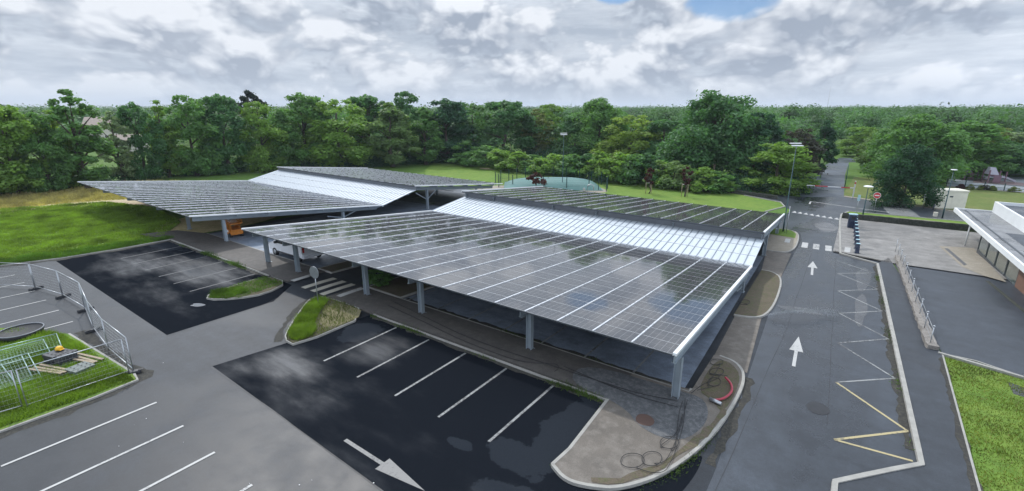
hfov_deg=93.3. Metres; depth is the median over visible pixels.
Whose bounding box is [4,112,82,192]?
broadleaf tree
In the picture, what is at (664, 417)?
gravel patch
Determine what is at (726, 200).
lawn
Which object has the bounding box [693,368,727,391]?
cable
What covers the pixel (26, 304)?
bay marking
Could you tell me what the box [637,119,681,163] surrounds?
broadleaf tree
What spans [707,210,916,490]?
road
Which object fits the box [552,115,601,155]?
broadleaf tree
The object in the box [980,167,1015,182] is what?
play tower
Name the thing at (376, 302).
footway island
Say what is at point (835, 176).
lane
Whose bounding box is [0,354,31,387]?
site fence
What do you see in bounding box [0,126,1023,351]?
grass ground
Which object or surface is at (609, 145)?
broadleaf tree
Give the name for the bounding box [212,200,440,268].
wet bay tarmac
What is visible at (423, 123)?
tapering tree
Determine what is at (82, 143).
slender tree
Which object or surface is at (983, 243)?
window
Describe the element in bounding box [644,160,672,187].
leafy shrub
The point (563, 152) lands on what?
street lamp
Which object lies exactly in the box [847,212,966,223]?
verge
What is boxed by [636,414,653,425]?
manhole cover
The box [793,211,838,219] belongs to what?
give way marking
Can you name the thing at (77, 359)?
timber plank
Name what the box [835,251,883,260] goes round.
kerb grime
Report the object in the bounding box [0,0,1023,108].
sky
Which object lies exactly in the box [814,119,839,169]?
tapering tree
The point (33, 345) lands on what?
site fence
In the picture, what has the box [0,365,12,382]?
site fence
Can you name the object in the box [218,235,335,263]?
bay marking
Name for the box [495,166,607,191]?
fence
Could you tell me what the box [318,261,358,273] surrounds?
kerb
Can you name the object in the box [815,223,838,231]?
puddle
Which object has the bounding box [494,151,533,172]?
leafy shrub
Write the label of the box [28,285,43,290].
fence foot
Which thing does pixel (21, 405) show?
site fence
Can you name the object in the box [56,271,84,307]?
site fence
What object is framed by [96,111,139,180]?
slender tree
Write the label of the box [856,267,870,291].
puddle
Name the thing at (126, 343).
site fence
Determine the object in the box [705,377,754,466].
kerb grime
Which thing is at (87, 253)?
kerb
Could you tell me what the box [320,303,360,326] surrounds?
soil patch
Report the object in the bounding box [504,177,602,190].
flexible tank
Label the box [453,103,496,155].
broadleaf tree
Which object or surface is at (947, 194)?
street lamp
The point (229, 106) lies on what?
broadleaf tree
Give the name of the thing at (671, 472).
kerb weeds
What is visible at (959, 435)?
kerb grime
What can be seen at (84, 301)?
site fence
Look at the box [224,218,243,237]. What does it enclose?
scissor lift
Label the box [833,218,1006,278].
yard
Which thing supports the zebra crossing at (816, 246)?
on the road at (787, 442)
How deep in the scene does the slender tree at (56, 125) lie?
70.54 m
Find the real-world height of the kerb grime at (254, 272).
0.001 m
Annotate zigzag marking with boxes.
[834,382,912,461]
[837,261,894,382]
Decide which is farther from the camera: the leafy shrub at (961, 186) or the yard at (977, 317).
the leafy shrub at (961, 186)
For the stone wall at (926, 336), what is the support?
on the yard at (977, 317)
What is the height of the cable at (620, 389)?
0.025 m
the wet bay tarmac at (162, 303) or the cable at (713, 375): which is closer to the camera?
the cable at (713, 375)
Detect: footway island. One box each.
[140,230,324,281]
[327,286,631,396]
[555,355,741,484]
[734,270,779,315]
[767,228,797,250]
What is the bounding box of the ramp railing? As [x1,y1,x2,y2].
[895,239,935,342]
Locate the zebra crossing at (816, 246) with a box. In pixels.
[801,242,831,250]
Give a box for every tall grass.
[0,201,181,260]
[208,275,283,298]
[208,285,248,298]
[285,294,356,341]
[285,295,327,339]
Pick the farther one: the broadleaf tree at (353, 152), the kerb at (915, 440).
the broadleaf tree at (353, 152)
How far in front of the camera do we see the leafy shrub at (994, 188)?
80.00 m
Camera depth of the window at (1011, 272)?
36.76 m
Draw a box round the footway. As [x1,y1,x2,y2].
[838,258,970,490]
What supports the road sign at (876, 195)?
on the road at (798, 203)
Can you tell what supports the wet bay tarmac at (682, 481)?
on the car park tarmac at (244, 437)
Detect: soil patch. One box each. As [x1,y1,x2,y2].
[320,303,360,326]
[591,408,726,483]
[701,360,738,409]
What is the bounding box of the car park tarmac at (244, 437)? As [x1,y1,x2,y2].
[0,189,880,490]
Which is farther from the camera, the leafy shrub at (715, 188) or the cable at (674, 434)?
the leafy shrub at (715, 188)
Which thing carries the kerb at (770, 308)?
on the car park tarmac at (244, 437)
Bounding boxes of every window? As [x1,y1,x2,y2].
[976,236,988,258]
[985,243,997,265]
[993,251,1007,274]
[1003,260,1019,285]
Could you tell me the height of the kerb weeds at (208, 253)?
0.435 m
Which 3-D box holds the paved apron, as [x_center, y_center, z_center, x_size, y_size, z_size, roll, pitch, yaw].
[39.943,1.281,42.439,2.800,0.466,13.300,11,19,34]
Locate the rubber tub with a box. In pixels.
[0,322,44,341]
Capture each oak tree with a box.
[565,97,634,155]
[653,89,773,176]
[859,113,979,184]
[866,142,946,207]
[966,141,1023,175]
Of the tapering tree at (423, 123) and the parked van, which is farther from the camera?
the tapering tree at (423, 123)
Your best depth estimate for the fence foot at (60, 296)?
30.73 m
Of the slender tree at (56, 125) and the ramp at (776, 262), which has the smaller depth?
the ramp at (776, 262)
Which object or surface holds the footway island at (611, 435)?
on the car park tarmac at (244, 437)
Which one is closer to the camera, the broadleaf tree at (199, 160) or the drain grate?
the drain grate
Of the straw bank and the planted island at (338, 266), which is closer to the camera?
the planted island at (338, 266)
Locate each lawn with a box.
[424,164,782,211]
[944,357,1023,490]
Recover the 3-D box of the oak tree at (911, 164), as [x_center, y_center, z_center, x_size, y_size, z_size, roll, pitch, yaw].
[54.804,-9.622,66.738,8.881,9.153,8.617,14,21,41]
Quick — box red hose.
[709,377,732,405]
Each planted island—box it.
[0,328,135,429]
[208,277,280,298]
[286,296,357,342]
[321,261,351,271]
[369,277,430,296]
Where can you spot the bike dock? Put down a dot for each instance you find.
(857, 248)
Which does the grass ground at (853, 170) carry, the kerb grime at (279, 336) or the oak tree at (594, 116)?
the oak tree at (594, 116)
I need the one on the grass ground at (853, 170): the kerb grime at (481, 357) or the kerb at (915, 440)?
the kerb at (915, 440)
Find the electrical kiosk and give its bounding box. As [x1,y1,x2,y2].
[925,188,969,208]
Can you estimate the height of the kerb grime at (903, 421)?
1.015 m
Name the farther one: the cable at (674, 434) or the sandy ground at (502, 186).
the sandy ground at (502, 186)
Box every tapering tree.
[267,108,305,166]
[361,101,422,166]
[402,106,446,164]
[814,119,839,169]
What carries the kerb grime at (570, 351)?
on the wet bay tarmac at (655, 364)
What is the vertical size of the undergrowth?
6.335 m
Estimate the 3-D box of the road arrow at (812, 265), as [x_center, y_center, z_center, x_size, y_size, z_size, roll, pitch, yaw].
[24.495,1.811,39.424,0.719,0.168,4.805,11,19,34]
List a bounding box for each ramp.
[715,316,760,372]
[762,251,790,276]
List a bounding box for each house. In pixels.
[82,117,118,143]
[114,134,148,152]
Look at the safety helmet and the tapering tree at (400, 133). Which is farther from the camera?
the tapering tree at (400, 133)
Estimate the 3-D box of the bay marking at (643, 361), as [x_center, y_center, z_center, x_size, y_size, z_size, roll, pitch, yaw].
[0.824,4.178,28.127,15.030,0.163,4.651,11,19,34]
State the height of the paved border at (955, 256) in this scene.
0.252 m
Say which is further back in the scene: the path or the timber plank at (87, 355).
the path
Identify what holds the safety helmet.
on the feet pile at (52, 354)
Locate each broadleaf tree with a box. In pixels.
[0,104,55,193]
[0,129,31,193]
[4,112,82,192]
[111,101,168,180]
[153,95,229,175]
[190,93,259,174]
[230,101,292,172]
[267,92,339,166]
[298,99,378,166]
[343,94,393,161]
[386,91,425,157]
[413,98,480,162]
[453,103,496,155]
[475,100,546,155]
[537,104,571,153]
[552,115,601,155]
[590,115,663,159]
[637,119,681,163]
[721,112,794,177]
[739,142,825,195]
[779,128,827,179]
[837,126,874,156]
[852,128,888,171]
[933,120,1020,179]
[964,128,1023,156]
[998,132,1023,174]
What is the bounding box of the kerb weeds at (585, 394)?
[370,312,603,402]
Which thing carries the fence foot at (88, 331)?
on the car park tarmac at (244, 437)
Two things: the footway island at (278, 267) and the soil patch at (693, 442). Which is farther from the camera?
the footway island at (278, 267)
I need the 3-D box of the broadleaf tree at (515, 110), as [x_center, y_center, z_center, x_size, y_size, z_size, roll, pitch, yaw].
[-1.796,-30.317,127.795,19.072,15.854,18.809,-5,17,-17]
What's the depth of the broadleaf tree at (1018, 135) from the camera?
97.34 m
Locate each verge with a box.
[770,228,795,237]
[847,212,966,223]
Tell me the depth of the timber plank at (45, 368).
21.74 m
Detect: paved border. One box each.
[944,248,966,264]
[985,280,1023,311]
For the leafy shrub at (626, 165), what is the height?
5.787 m
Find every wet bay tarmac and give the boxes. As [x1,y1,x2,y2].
[57,240,290,334]
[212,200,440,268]
[213,314,601,490]
[404,256,763,387]
[564,456,701,490]
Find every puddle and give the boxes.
[190,303,204,306]
[778,305,822,314]
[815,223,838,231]
[855,294,867,326]
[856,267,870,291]
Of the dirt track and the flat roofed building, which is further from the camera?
the dirt track
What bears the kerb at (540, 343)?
on the car park tarmac at (244, 437)
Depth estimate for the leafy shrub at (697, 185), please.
77.54 m
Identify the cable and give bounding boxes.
[388,305,558,371]
[391,300,676,400]
[564,366,677,406]
[620,410,684,472]
[642,399,687,465]
[660,401,682,450]
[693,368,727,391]
[699,359,722,389]
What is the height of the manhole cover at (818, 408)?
0.036 m
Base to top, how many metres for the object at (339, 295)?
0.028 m
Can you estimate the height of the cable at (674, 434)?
0.022 m
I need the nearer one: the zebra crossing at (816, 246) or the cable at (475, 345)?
the cable at (475, 345)
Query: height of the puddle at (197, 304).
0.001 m
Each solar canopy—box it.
[77,167,502,241]
[241,186,784,398]
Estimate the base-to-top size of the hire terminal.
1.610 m
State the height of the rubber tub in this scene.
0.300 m
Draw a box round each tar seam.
[211,367,381,490]
[715,256,810,490]
[827,262,835,423]
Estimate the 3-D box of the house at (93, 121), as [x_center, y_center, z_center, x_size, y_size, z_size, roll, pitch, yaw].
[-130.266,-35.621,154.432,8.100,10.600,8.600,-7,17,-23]
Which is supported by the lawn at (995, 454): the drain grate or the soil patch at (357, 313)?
the drain grate
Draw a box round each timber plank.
[27,368,62,373]
[33,366,67,372]
[39,363,65,370]
[72,358,95,363]
[77,352,104,359]
[78,355,97,362]
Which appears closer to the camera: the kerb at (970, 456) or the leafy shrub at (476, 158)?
the kerb at (970, 456)
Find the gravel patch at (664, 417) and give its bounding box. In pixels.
[573,367,707,439]
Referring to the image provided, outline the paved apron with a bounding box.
[940,246,1005,281]
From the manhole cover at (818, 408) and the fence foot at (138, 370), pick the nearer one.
the manhole cover at (818, 408)
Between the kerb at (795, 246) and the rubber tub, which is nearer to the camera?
the rubber tub
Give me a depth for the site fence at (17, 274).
32.04 m
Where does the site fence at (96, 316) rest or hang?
on the car park tarmac at (244, 437)
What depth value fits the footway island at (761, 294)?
32.34 m
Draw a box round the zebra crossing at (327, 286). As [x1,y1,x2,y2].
[302,278,354,294]
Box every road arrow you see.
[344,439,424,490]
[790,337,802,365]
[808,262,816,274]
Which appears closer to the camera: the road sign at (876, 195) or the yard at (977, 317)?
the yard at (977, 317)
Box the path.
[844,196,953,210]
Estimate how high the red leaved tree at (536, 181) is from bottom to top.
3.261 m
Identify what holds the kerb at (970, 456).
on the grass ground at (853, 170)
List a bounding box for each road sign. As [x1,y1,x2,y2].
[309,266,318,301]
[873,192,880,209]
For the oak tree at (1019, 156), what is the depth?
94.26 m
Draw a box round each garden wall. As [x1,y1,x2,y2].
[725,190,777,198]
[842,212,976,231]
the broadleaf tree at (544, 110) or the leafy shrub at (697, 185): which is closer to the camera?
the leafy shrub at (697, 185)
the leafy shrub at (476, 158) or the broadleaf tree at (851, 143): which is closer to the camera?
the leafy shrub at (476, 158)
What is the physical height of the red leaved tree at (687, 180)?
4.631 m
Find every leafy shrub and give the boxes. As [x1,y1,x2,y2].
[361,269,393,286]
[447,140,474,164]
[459,145,505,166]
[486,148,519,169]
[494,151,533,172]
[520,154,549,174]
[528,153,570,176]
[550,153,587,177]
[567,153,595,177]
[578,150,619,181]
[592,152,638,181]
[613,153,646,185]
[625,153,673,184]
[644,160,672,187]
[653,161,700,189]
[679,168,703,189]
[687,166,734,192]
[702,170,740,193]
[955,184,965,188]
[981,185,990,189]
[987,186,996,190]
[1007,186,1022,191]
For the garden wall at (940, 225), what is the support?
on the grass ground at (853, 170)
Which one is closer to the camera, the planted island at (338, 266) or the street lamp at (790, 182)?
the planted island at (338, 266)
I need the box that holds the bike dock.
[854,243,859,253]
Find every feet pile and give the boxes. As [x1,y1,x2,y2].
[42,348,78,365]
[65,361,95,374]
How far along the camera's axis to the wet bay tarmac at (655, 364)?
25.83 m
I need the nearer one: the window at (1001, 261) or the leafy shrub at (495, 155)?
the window at (1001, 261)
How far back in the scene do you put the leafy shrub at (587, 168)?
90.21 m
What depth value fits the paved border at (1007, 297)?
33.44 m
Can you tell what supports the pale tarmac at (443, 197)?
on the car park tarmac at (244, 437)
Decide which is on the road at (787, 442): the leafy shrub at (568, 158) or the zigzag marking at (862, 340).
the zigzag marking at (862, 340)
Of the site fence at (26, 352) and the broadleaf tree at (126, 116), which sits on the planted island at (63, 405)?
the site fence at (26, 352)
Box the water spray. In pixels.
[762,307,840,316]
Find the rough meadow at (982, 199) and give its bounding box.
[844,177,1023,210]
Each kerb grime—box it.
[0,241,166,266]
[0,330,153,438]
[168,240,265,276]
[274,298,309,341]
[371,315,603,403]
[406,298,671,383]
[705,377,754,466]
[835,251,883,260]
[873,265,913,450]
[938,357,982,490]
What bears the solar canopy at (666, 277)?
on the car park tarmac at (244, 437)
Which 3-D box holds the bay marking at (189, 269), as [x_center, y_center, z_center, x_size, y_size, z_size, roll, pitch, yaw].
[-25.008,1.548,36.934,12.600,0.001,4.300,11,19,34]
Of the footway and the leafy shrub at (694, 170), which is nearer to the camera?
the footway
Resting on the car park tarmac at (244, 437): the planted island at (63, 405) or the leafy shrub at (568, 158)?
the planted island at (63, 405)
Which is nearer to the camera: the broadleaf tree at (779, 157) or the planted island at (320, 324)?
the planted island at (320, 324)
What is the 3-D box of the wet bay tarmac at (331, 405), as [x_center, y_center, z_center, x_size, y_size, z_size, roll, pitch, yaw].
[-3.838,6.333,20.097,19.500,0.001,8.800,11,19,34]
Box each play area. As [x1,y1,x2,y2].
[947,177,1023,191]
[973,179,1023,185]
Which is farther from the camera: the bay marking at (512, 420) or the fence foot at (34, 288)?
the fence foot at (34, 288)
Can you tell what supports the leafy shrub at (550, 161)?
on the lawn at (726, 200)
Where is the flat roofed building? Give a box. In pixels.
[954,201,1023,293]
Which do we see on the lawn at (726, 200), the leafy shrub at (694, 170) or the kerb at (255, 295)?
the leafy shrub at (694, 170)
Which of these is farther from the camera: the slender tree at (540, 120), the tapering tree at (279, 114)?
the slender tree at (540, 120)
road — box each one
[643,178,963,220]
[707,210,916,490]
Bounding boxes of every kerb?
[0,333,138,432]
[2,239,170,265]
[171,239,268,275]
[207,233,311,266]
[207,277,282,300]
[285,296,358,345]
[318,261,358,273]
[369,276,434,297]
[373,314,605,400]
[400,298,691,391]
[551,355,744,490]
[734,269,781,318]
[744,195,784,211]
[766,227,798,252]
[831,211,964,490]
[942,355,980,490]
[953,355,1012,372]
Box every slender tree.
[28,110,85,187]
[33,89,118,188]
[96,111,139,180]
[138,100,188,177]
[519,108,554,154]
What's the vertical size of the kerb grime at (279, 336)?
0.001 m
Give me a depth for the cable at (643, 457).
16.28 m
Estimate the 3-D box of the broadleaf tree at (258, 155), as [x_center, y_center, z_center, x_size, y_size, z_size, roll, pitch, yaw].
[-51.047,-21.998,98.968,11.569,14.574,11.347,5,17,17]
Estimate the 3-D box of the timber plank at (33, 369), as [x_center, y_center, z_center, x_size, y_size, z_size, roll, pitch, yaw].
[-20.887,5.619,21.626,1.911,0.045,0.120,3,16,11]
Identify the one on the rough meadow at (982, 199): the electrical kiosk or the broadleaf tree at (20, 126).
the electrical kiosk
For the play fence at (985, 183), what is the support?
on the play area at (1017, 179)
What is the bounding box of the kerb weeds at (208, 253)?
[179,244,262,276]
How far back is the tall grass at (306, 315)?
26.93 m
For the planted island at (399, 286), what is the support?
on the car park tarmac at (244, 437)
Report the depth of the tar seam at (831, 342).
24.96 m
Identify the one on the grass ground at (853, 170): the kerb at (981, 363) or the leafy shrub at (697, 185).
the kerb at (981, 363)
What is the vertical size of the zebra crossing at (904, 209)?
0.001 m
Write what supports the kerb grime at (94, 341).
on the car park tarmac at (244, 437)
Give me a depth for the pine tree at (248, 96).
127.15 m
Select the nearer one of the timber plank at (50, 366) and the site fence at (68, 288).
the timber plank at (50, 366)
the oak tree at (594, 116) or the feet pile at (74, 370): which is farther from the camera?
the oak tree at (594, 116)
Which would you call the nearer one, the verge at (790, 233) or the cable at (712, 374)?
the cable at (712, 374)
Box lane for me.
[799,158,856,196]
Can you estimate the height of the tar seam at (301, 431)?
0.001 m
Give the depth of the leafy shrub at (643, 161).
83.89 m
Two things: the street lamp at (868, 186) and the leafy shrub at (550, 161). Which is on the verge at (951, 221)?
the street lamp at (868, 186)
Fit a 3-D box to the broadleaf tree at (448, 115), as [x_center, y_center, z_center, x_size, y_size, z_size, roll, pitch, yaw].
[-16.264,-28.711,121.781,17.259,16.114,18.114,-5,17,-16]
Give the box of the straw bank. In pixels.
[157,216,275,232]
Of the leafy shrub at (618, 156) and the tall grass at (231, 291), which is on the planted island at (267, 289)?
the tall grass at (231, 291)
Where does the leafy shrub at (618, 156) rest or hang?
on the lawn at (726, 200)
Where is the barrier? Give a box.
[786,181,855,197]
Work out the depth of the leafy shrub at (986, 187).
80.81 m
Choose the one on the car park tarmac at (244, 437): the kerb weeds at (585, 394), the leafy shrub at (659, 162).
the kerb weeds at (585, 394)
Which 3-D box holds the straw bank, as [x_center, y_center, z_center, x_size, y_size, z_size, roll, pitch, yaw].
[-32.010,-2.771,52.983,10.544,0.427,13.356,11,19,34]
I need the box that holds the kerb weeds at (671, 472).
[630,437,716,489]
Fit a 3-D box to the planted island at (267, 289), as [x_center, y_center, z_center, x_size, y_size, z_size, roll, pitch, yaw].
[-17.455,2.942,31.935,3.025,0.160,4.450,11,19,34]
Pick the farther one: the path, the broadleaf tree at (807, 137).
the broadleaf tree at (807, 137)
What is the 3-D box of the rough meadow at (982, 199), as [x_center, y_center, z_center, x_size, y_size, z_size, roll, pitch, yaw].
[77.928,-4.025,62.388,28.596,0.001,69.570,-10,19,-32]
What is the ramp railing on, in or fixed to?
on the stone wall at (926, 336)
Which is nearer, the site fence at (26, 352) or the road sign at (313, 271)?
the site fence at (26, 352)
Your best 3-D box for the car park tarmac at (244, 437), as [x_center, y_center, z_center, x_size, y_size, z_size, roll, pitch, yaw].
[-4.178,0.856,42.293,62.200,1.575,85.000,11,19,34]
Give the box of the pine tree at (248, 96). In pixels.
[236,89,270,147]
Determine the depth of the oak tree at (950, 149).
85.42 m
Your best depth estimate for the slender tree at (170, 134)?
86.77 m
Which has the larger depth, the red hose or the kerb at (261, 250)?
the kerb at (261, 250)
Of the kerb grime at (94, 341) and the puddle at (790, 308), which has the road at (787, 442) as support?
the puddle at (790, 308)
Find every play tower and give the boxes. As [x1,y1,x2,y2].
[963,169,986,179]
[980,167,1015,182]
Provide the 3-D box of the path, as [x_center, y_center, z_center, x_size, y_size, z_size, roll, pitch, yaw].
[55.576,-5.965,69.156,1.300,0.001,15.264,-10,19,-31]
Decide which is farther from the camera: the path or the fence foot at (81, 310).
the path
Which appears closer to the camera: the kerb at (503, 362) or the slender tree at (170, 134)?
the kerb at (503, 362)
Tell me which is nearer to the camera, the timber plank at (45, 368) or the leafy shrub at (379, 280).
the timber plank at (45, 368)
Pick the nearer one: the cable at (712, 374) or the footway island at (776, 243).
the cable at (712, 374)
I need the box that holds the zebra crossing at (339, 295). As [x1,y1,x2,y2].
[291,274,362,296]
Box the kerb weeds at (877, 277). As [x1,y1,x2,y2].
[876,274,914,449]
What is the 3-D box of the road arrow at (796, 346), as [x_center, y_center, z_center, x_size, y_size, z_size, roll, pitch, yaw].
[14.490,5.346,24.640,0.619,0.142,4.053,11,19,34]
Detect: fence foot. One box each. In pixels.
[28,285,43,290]
[55,293,70,298]
[77,306,93,312]
[84,326,102,333]
[125,367,143,373]
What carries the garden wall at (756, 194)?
on the grass ground at (853, 170)
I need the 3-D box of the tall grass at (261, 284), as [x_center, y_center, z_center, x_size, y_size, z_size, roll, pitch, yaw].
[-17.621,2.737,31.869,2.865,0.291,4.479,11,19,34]
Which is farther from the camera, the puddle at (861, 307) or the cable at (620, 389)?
the puddle at (861, 307)
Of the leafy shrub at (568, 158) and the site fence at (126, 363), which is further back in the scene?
the leafy shrub at (568, 158)
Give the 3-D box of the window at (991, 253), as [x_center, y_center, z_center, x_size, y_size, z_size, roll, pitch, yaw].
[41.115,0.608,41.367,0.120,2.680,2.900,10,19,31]
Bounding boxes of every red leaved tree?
[526,172,546,185]
[644,168,654,193]
[681,167,693,196]
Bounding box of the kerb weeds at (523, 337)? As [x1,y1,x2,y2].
[443,310,617,367]
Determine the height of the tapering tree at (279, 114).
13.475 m
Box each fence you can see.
[0,262,34,286]
[0,333,61,358]
[0,339,49,365]
[0,353,40,389]
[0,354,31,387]
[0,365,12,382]
[0,370,22,411]
[15,339,128,406]
[29,264,61,293]
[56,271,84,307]
[78,282,92,325]
[86,300,108,350]
[101,318,133,369]
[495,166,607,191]
[946,174,1023,190]
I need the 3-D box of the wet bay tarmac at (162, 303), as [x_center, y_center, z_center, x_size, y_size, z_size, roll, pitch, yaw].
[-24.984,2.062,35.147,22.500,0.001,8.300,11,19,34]
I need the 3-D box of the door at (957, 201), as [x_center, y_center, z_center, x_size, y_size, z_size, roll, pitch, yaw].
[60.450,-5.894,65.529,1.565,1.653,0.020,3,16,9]
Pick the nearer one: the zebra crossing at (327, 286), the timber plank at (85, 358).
the timber plank at (85, 358)
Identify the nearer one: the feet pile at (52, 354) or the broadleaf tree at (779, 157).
the feet pile at (52, 354)
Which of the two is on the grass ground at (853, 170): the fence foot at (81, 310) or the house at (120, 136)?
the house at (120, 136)
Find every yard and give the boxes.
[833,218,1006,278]
[894,263,1023,374]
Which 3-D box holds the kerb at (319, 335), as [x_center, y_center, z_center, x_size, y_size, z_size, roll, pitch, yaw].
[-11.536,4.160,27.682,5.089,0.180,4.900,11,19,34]
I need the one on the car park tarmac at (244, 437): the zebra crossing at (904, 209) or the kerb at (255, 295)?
the kerb at (255, 295)
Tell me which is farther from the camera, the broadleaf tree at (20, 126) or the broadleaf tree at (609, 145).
the broadleaf tree at (609, 145)
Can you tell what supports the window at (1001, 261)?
in the flat roofed building
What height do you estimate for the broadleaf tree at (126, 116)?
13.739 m
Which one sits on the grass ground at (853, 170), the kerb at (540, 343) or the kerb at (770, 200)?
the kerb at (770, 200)
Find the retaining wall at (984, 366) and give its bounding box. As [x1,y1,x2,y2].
[938,352,1023,379]
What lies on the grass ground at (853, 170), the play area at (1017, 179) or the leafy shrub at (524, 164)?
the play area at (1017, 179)
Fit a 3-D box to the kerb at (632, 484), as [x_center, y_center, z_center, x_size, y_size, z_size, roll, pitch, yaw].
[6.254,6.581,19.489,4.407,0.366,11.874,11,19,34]
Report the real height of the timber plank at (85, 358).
0.045 m
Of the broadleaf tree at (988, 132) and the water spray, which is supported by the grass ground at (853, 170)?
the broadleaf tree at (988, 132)
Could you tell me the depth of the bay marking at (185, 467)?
16.65 m
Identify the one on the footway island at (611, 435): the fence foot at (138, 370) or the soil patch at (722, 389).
the soil patch at (722, 389)
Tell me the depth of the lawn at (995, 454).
18.75 m
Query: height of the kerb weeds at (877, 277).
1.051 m
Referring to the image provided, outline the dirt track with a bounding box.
[2,200,150,212]
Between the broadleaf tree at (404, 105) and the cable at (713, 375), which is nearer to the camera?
the cable at (713, 375)
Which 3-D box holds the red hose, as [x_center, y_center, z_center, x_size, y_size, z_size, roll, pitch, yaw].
[8.917,6.096,20.310,0.604,0.150,2.276,12,20,37]
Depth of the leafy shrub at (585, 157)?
92.53 m
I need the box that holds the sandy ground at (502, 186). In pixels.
[474,185,605,192]
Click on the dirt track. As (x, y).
(134, 202)
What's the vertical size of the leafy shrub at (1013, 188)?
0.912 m
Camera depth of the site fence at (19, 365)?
21.43 m
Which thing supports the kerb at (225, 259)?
on the car park tarmac at (244, 437)
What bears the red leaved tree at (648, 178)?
on the lawn at (726, 200)
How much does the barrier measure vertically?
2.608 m
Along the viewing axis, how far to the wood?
163.49 m
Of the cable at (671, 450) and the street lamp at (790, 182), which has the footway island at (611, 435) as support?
the cable at (671, 450)
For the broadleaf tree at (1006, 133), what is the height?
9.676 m
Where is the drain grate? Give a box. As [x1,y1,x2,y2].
[1009,382,1023,396]
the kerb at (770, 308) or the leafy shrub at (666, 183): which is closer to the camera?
the kerb at (770, 308)
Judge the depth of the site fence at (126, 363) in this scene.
20.17 m
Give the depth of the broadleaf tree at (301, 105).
104.31 m
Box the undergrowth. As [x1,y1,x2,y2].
[0,143,823,194]
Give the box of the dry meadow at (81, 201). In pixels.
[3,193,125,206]
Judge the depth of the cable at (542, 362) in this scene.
22.48 m
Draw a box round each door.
[936,196,950,207]
[950,196,965,207]
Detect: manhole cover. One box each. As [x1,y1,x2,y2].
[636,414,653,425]
[806,401,829,414]
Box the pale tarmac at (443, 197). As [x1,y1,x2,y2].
[405,189,468,205]
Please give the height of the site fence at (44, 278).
1.751 m
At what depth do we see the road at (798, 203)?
66.61 m
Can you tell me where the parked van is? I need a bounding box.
[268,240,322,261]
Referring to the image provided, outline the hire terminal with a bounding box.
[847,213,857,227]
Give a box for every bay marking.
[0,275,72,328]
[1,402,252,490]
[125,246,253,290]
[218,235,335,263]
[323,327,553,441]
[408,288,653,372]
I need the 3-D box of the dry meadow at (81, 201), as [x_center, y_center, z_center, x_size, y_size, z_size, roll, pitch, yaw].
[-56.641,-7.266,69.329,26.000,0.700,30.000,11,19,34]
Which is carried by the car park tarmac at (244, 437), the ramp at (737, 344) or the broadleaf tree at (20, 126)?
the ramp at (737, 344)
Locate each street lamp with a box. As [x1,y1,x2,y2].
[560,134,566,180]
[782,143,803,230]
[862,185,872,214]
[941,169,956,217]
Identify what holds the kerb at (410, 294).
on the car park tarmac at (244, 437)
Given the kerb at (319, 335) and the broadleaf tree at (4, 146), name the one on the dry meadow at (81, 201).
the broadleaf tree at (4, 146)
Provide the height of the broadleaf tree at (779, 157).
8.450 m
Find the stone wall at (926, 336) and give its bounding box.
[895,255,939,349]
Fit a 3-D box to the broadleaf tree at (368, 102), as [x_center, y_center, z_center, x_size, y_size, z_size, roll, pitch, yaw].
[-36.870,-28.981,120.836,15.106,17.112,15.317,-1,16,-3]
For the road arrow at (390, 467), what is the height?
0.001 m
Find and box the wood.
[0,101,1023,155]
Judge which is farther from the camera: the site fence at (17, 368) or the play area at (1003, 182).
the play area at (1003, 182)
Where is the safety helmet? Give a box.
[55,346,64,350]
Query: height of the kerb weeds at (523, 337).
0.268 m
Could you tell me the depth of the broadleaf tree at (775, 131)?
87.12 m
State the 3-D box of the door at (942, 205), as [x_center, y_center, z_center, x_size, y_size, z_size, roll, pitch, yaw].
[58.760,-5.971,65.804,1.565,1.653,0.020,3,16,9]
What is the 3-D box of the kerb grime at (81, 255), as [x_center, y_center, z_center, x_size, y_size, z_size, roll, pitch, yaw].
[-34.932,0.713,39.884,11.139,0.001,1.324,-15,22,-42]
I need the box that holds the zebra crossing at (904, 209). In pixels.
[887,207,912,215]
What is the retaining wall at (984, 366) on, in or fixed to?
on the lawn at (995, 454)
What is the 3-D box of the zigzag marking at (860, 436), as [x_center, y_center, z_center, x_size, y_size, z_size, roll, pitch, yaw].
[14.022,6.769,18.990,2.452,0.176,5.032,11,19,34]
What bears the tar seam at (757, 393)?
on the road at (787, 442)

